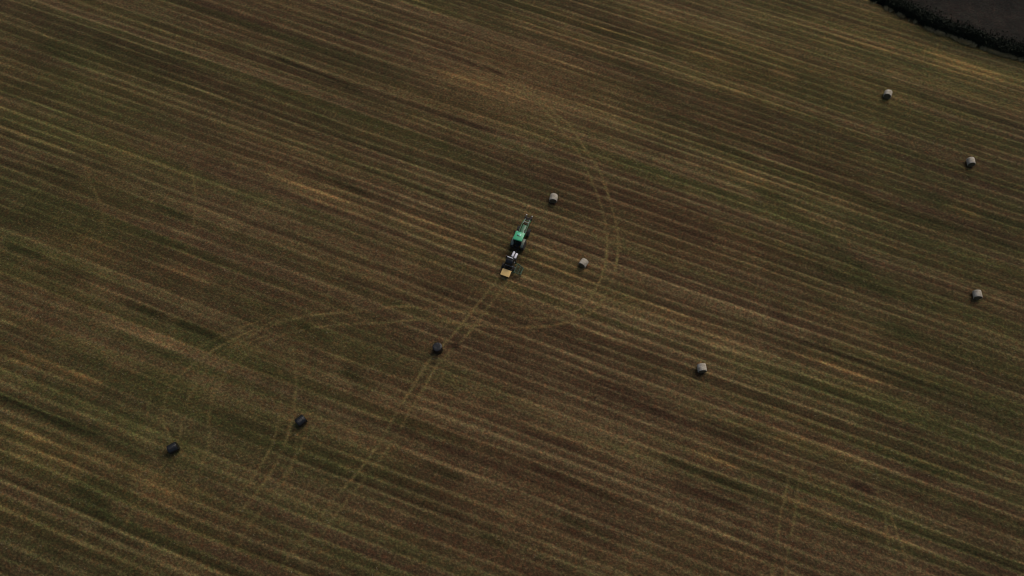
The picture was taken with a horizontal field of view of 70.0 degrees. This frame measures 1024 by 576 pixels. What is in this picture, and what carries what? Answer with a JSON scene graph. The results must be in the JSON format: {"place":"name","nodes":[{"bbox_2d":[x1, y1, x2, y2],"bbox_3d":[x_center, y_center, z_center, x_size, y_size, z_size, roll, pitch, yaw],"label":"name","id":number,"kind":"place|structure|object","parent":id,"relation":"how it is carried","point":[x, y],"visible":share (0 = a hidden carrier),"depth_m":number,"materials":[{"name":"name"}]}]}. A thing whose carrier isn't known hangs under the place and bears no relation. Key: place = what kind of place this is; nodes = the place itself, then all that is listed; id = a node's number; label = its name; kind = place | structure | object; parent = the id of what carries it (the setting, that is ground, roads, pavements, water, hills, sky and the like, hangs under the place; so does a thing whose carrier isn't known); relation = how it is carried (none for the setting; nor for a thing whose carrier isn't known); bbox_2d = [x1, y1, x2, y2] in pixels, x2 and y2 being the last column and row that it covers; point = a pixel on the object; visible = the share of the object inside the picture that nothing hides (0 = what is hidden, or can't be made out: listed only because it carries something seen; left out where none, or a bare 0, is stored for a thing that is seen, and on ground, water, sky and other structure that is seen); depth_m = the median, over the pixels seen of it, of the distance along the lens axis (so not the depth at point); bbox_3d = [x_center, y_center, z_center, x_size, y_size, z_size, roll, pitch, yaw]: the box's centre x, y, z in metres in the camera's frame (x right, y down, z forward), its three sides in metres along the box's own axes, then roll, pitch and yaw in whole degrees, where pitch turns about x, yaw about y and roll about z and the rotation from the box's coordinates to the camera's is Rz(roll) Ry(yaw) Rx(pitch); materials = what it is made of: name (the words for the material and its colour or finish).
{"place":"outdoors","nodes":[
{"label":"outdoors","id":0,"kind":"place"},
{"bbox_2d":[0,0,1023,575],"bbox_3d":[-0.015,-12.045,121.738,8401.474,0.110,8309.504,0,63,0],"label":"ground","id":1,"kind":"structure","parent":0,"point":[342,48],"depth_m":115.48,"materials":[{"name":"brown soil"}]},
{"bbox_2d":[166,442,179,453],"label":"wrapped bale","id":2,"kind":"object","parent":1,"relation":"on","point":[173,447],"visible":1,"depth_m":102.86},
{"bbox_2d":[295,415,307,426],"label":"wrapped bale","id":3,"kind":"object","parent":1,"relation":"on","point":[300,420],"visible":1,"depth_m":104.64},
{"bbox_2d":[432,342,442,353],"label":"wrapped bale","id":4,"kind":"object","parent":1,"relation":"on","point":[437,348],"visible":1,"depth_m":109.68},
{"bbox_2d":[0,0,1023,575],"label":"loose straw","id":5,"kind":"object","parent":1,"relation":"on","point":[502,286],"visible":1,"depth_m":115.19,"materials":[{"name":"beige plant"}]},
{"bbox_2d":[501,249,523,276],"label":"bale wrapper","id":6,"kind":"object","parent":1,"relation":"on","point":[508,272],"visible":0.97,"depth_m":116.33,"materials":[{"name":"black paint"}]},
{"bbox_2d":[505,257,514,265],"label":"wrapped bale","id":7,"kind":"object","parent":6,"relation":"on","point":[509,261],"visible":1,"depth_m":115.34},
{"bbox_2d":[510,214,532,249],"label":"tractor","id":8,"kind":"object","parent":1,"relation":"on","point":[518,239],"visible":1,"depth_m":117.87,"materials":[{"name":"metal"}]},
{"bbox_2d":[549,193,557,202],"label":"hay bale","id":9,"kind":"object","parent":1,"relation":"on","point":[553,198],"visible":1,"depth_m":122.18},
{"bbox_2d":[578,258,588,267],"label":"hay bale","id":10,"kind":"object","parent":1,"relation":"on","point":[583,262],"visible":1,"depth_m":116.60},
{"bbox_2d":[697,363,706,372],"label":"hay bale","id":11,"kind":"object","parent":1,"relation":"on","point":[701,368],"visible":1,"depth_m":108.43},
{"bbox_2d":[883,89,891,98],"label":"hay bale","id":12,"kind":"object","parent":1,"relation":"on","point":[887,94],"visible":1,"depth_m":132.49},
{"bbox_2d":[871,0,1023,58],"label":"hedge","id":13,"kind":"object","parent":1,"relation":"on","point":[928,18],"visible":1,"depth_m":139.69,"materials":[{"name":"black plant"}]},
{"bbox_2d":[966,157,975,166],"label":"hay bale","id":14,"kind":"object","parent":1,"relation":"on","point":[970,161],"visible":1,"depth_m":125.69},
{"bbox_2d":[972,290,982,299],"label":"hay bale","id":15,"kind":"object","parent":1,"relation":"on","point":[977,294],"visible":1,"depth_m":114.06},
{"bbox_2d":[873,1,1023,61],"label":"dry grass","id":16,"kind":"structure","parent":0,"point":[967,42],"depth_m":139.01,"materials":[{"name":"beige plant"}]}
]}

